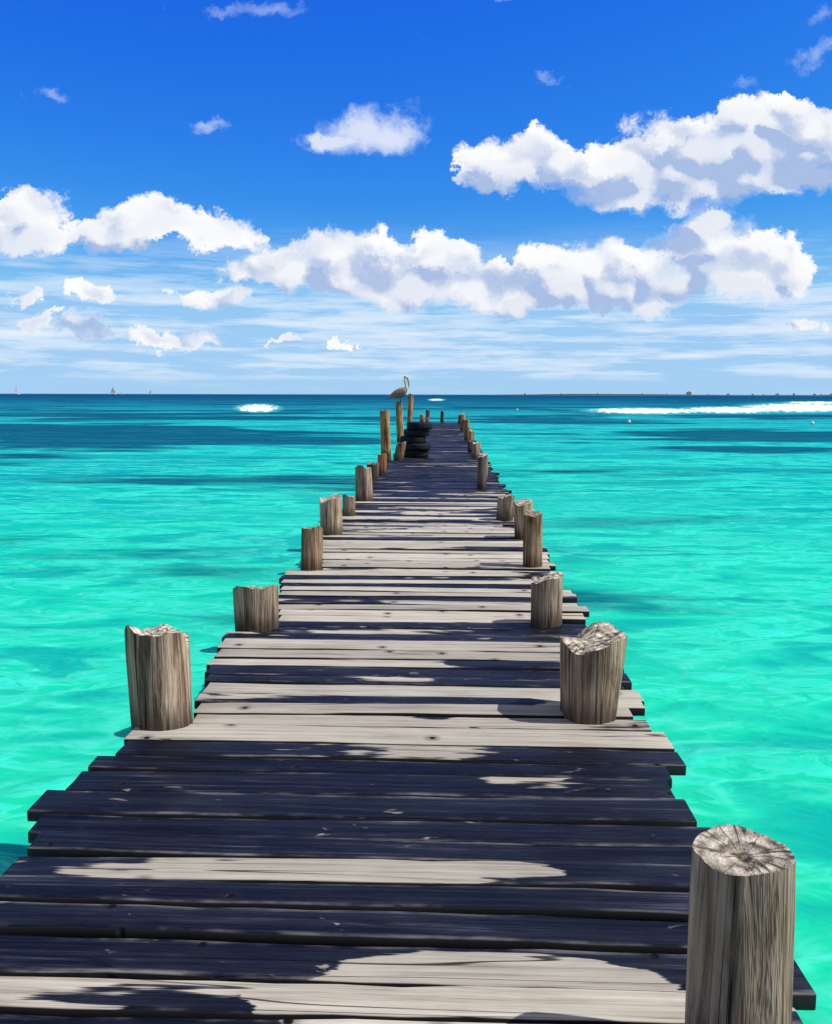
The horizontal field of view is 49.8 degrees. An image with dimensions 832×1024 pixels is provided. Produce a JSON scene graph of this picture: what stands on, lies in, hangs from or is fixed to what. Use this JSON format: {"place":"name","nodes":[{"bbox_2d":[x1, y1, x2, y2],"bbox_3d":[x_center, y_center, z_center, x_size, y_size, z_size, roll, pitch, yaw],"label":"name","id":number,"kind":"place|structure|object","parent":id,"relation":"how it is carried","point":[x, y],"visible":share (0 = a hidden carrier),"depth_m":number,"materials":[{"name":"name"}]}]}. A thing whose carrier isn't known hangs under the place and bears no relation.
{"place":"outdoors","nodes":[
{"label":"outdoors","id":0,"kind":"place"},
{"bbox_2d":[0,394,831,1023],"bbox_3d":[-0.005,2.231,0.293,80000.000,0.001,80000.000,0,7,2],"label":"sea water","id":1,"kind":"structure","parent":0,"point":[686,540],"depth_m":13.23,"materials":[{"name":"teal liquid"}]},
{"bbox_2d":[380,409,390,461],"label":"post","id":2,"kind":"object","parent":1,"relation":"in","point":[385,431],"visible":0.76,"depth_m":22.31,"materials":[{"name":"brown wood"}]},
{"bbox_2d":[396,401,403,442],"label":"post","id":3,"kind":"object","parent":1,"relation":"in","point":[399,421],"visible":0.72,"depth_m":28.85,"materials":[{"name":"brown wood"}]},
{"bbox_2d":[387,375,409,400],"bbox_3d":[-0.563,-3.967,28.767,0.714,0.831,0.300,0,7,2],"label":"pelican","id":4,"kind":"object","parent":3,"relation":"on","point":[399,393],"visible":1,"depth_m":28.68,"materials":[{"name":"beige"}]},
{"bbox_2d":[440,411,443,421],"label":"post","id":5,"kind":"object","parent":1,"relation":"in","point":[442,416],"visible":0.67,"depth_m":50.12,"materials":[{"name":"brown wood"}]},
{"bbox_2d":[0,0,831,394],"label":"sky","id":6,"kind":"structure","parent":0,"point":[452,197],"materials":[{"name":"blue"}]},
{"bbox_2d":[507,391,831,395],"bbox_3d":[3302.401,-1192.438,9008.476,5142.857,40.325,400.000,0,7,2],"label":"island land","id":7,"kind":"structure","parent":0,"point":[689,393],"depth_m":8891.86,"materials":[{"name":"grey"}]},
{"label":"pier beams","id":8,"kind":"object","parent":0,"visible":0},
{"bbox_2d":[0,422,816,1023],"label":"pier deck","id":9,"kind":"structure","parent":8,"relation":"on","point":[380,780],"depth_m":3.12,"materials":[{"name":"grey wood"}]},
{"bbox_2d":[124,624,192,730],"bbox_3d":[-1.147,1.949,4.262,0.289,2.921,0.397,-7,10,-44],"label":"post","id":10,"kind":"object","parent":9,"relation":"attached to","point":[158,662],"visible":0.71,"depth_m":4.01,"materials":[{"name":"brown wood"}]},
{"bbox_2d":[233,584,278,631],"bbox_3d":[-1.034,1.810,6.000,0.294,2.745,0.323,0,7,2],"label":"post","id":11,"kind":"object","parent":9,"relation":"attached to","point":[256,608],"visible":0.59,"depth_m":5.71,"materials":[{"name":"brown wood"}]},
{"bbox_2d":[301,526,322,570],"bbox_3d":[-0.930,1.515,7.877,0.255,2.842,0.197,0,7,2],"label":"post","id":12,"kind":"object","parent":9,"relation":"attached to","point":[311,548],"visible":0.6,"depth_m":7.64,"materials":[{"name":"brown wood"}]},
{"bbox_2d":[319,494,342,534],"bbox_3d":[-0.905,1.225,9.984,0.262,2.868,0.413,4,8,26],"label":"post","id":13,"kind":"object","parent":9,"relation":"attached to","point":[331,523],"visible":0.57,"depth_m":9.66,"materials":[{"name":"brown wood"}]},
{"bbox_2d":[342,494,355,515],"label":"post","id":14,"kind":"object","parent":9,"relation":"attached to","point":[348,502],"visible":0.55,"depth_m":11.05,"materials":[{"name":"brown wood"}]},
{"bbox_2d":[355,465,372,501],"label":"post","id":15,"kind":"object","parent":9,"relation":"attached to","point":[363,485],"visible":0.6,"depth_m":12.68,"materials":[{"name":"brown wood"}]},
{"bbox_2d":[367,462,378,480],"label":"post","id":16,"kind":"object","parent":9,"relation":"attached to","point":[374,469],"visible":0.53,"depth_m":15.61,"materials":[{"name":"brown wood"}]},
{"bbox_2d":[378,453,386,472],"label":"post","id":17,"kind":"object","parent":9,"relation":"attached to","point":[382,460],"visible":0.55,"depth_m":17.17,"materials":[{"name":"brown wood"}]},
{"bbox_2d":[394,441,405,460],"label":"post","id":18,"kind":"object","parent":9,"relation":"attached to","point":[399,451],"visible":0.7,"depth_m":20.54,"materials":[{"name":"brown wood"}]},
{"bbox_2d":[407,394,413,421],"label":"post","id":19,"kind":"object","parent":9,"relation":"attached to","point":[410,409],"visible":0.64,"depth_m":33.32,"materials":[{"name":"brown wood"}]},
{"bbox_2d":[404,450,428,457],"bbox_3d":[-0.005,-1.414,21.614,0.630,0.170,0.630,0,7,2],"label":"tyre","id":20,"kind":"object","parent":9,"relation":"on","point":[414,454],"visible":0.87,"depth_m":21.34,"materials":[{"name":"rubber"}]},
{"bbox_2d":[405,443,430,450],"bbox_3d":[0.044,-1.576,21.561,0.628,0.170,0.628,0,7,2],"label":"tyre","id":21,"kind":"object","parent":20,"relation":"on","point":[418,446],"visible":0.94,"depth_m":21.30,"materials":[{"name":"rubber"}]},
{"bbox_2d":[400,436,425,442],"bbox_3d":[-0.064,-1.750,21.592,0.630,0.170,0.630,0,7,2],"label":"tyre","id":22,"kind":"object","parent":21,"relation":"on","point":[414,439],"visible":0.87,"depth_m":21.32,"materials":[{"name":"rubber"}]},
{"bbox_2d":[404,429,429,435],"bbox_3d":[0.017,-1.919,21.587,0.629,0.170,0.629,0,7,2],"label":"tyre","id":23,"kind":"object","parent":22,"relation":"on","point":[416,432],"visible":0.94,"depth_m":21.32,"materials":[{"name":"rubber"}]},
{"bbox_2d":[406,422,432,428],"bbox_3d":[0.085,-2.077,21.503,0.630,0.170,0.630,0,7,2],"label":"tyre","id":24,"kind":"object","parent":23,"relation":"on","point":[419,425],"visible":1,"depth_m":21.24,"materials":[{"name":"rubber"}]},
{"bbox_2d":[426,409,429,417],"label":"post","id":25,"kind":"object","parent":9,"relation":"attached to","point":[427,413],"visible":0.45,"depth_m":44.68,"materials":[{"name":"brown wood"}]},
{"bbox_2d":[460,419,463,429],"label":"post","id":26,"kind":"object","parent":9,"relation":"attached to","point":[461,424],"visible":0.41,"depth_m":37.73,"materials":[{"name":"brown wood"}]},
{"bbox_2d":[464,427,469,439],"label":"post","id":27,"kind":"object","parent":9,"relation":"attached to","point":[466,433],"visible":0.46,"depth_m":29.80,"materials":[{"name":"brown wood"}]},
{"bbox_2d":[464,419,469,427],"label":"post","id":28,"kind":"object","parent":9,"relation":"attached to","point":[466,423],"visible":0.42,"depth_m":33.71,"materials":[{"name":"brown wood"}]},
{"bbox_2d":[468,429,473,440],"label":"post","id":29,"kind":"object","parent":9,"relation":"attached to","point":[470,434],"visible":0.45,"depth_m":26.33,"materials":[{"name":"brown wood"}]},
{"bbox_2d":[468,440,473,452],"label":"post","id":30,"kind":"object","parent":9,"relation":"attached to","point":[470,443],"visible":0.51,"depth_m":23.37,"materials":[{"name":"brown wood"}]},
{"bbox_2d":[472,442,480,457],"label":"post","id":31,"kind":"object","parent":9,"relation":"attached to","point":[476,447],"visible":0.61,"depth_m":21.27,"materials":[{"name":"grey wood"}]},
{"bbox_2d":[477,455,486,489],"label":"post","id":32,"kind":"object","parent":9,"relation":"attached to","point":[481,473],"visible":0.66,"depth_m":14.26,"materials":[{"name":"brown wood"}]},
{"bbox_2d":[478,455,487,478],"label":"post","id":33,"kind":"object","parent":9,"relation":"attached to","point":[487,463],"visible":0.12,"depth_m":15.99,"materials":[{"name":"brown wood"}]},
{"bbox_2d":[496,494,514,520],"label":"post","id":34,"kind":"object","parent":9,"relation":"attached to","point":[505,508],"visible":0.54,"depth_m":10.77,"materials":[{"name":"brown wood"}]},
{"bbox_2d":[513,499,532,539],"bbox_3d":[1.185,1.279,9.650,0.373,2.858,0.214,-7,10,-41],"label":"post","id":35,"kind":"object","parent":9,"relation":"attached to","point":[521,506],"visible":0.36,"depth_m":9.37,"materials":[{"name":"brown wood"}]},
{"bbox_2d":[523,509,541,567],"bbox_3d":[1.034,1.453,7.978,0.174,2.947,0.318,-1,8,-10],"label":"post","id":36,"kind":"object","parent":9,"relation":"attached to","point":[532,538],"visible":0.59,"depth_m":7.81,"materials":[{"name":"brown wood"}]},
{"bbox_2d":[531,572,562,627],"bbox_3d":[0.862,1.782,6.067,0.222,2.790,0.216,0,7,2],"label":"post","id":37,"kind":"object","parent":9,"relation":"attached to","point":[546,599],"visible":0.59,"depth_m":5.82,"materials":[{"name":"brown wood"}]},
{"bbox_2d":[560,622,627,724],"bbox_3d":[0.783,1.972,4.342,0.331,2.864,0.438,7,10,43],"label":"post","id":38,"kind":"object","parent":9,"relation":"attached to","point":[592,657],"visible":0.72,"depth_m":4.10,"materials":[{"name":"brown wood"}]},
{"bbox_2d":[685,824,795,1023],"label":"post","id":39,"kind":"object","parent":9,"relation":"attached to","point":[741,934],"visible":1,"depth_m":1.90,"materials":[{"name":"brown wood"}]}
]}

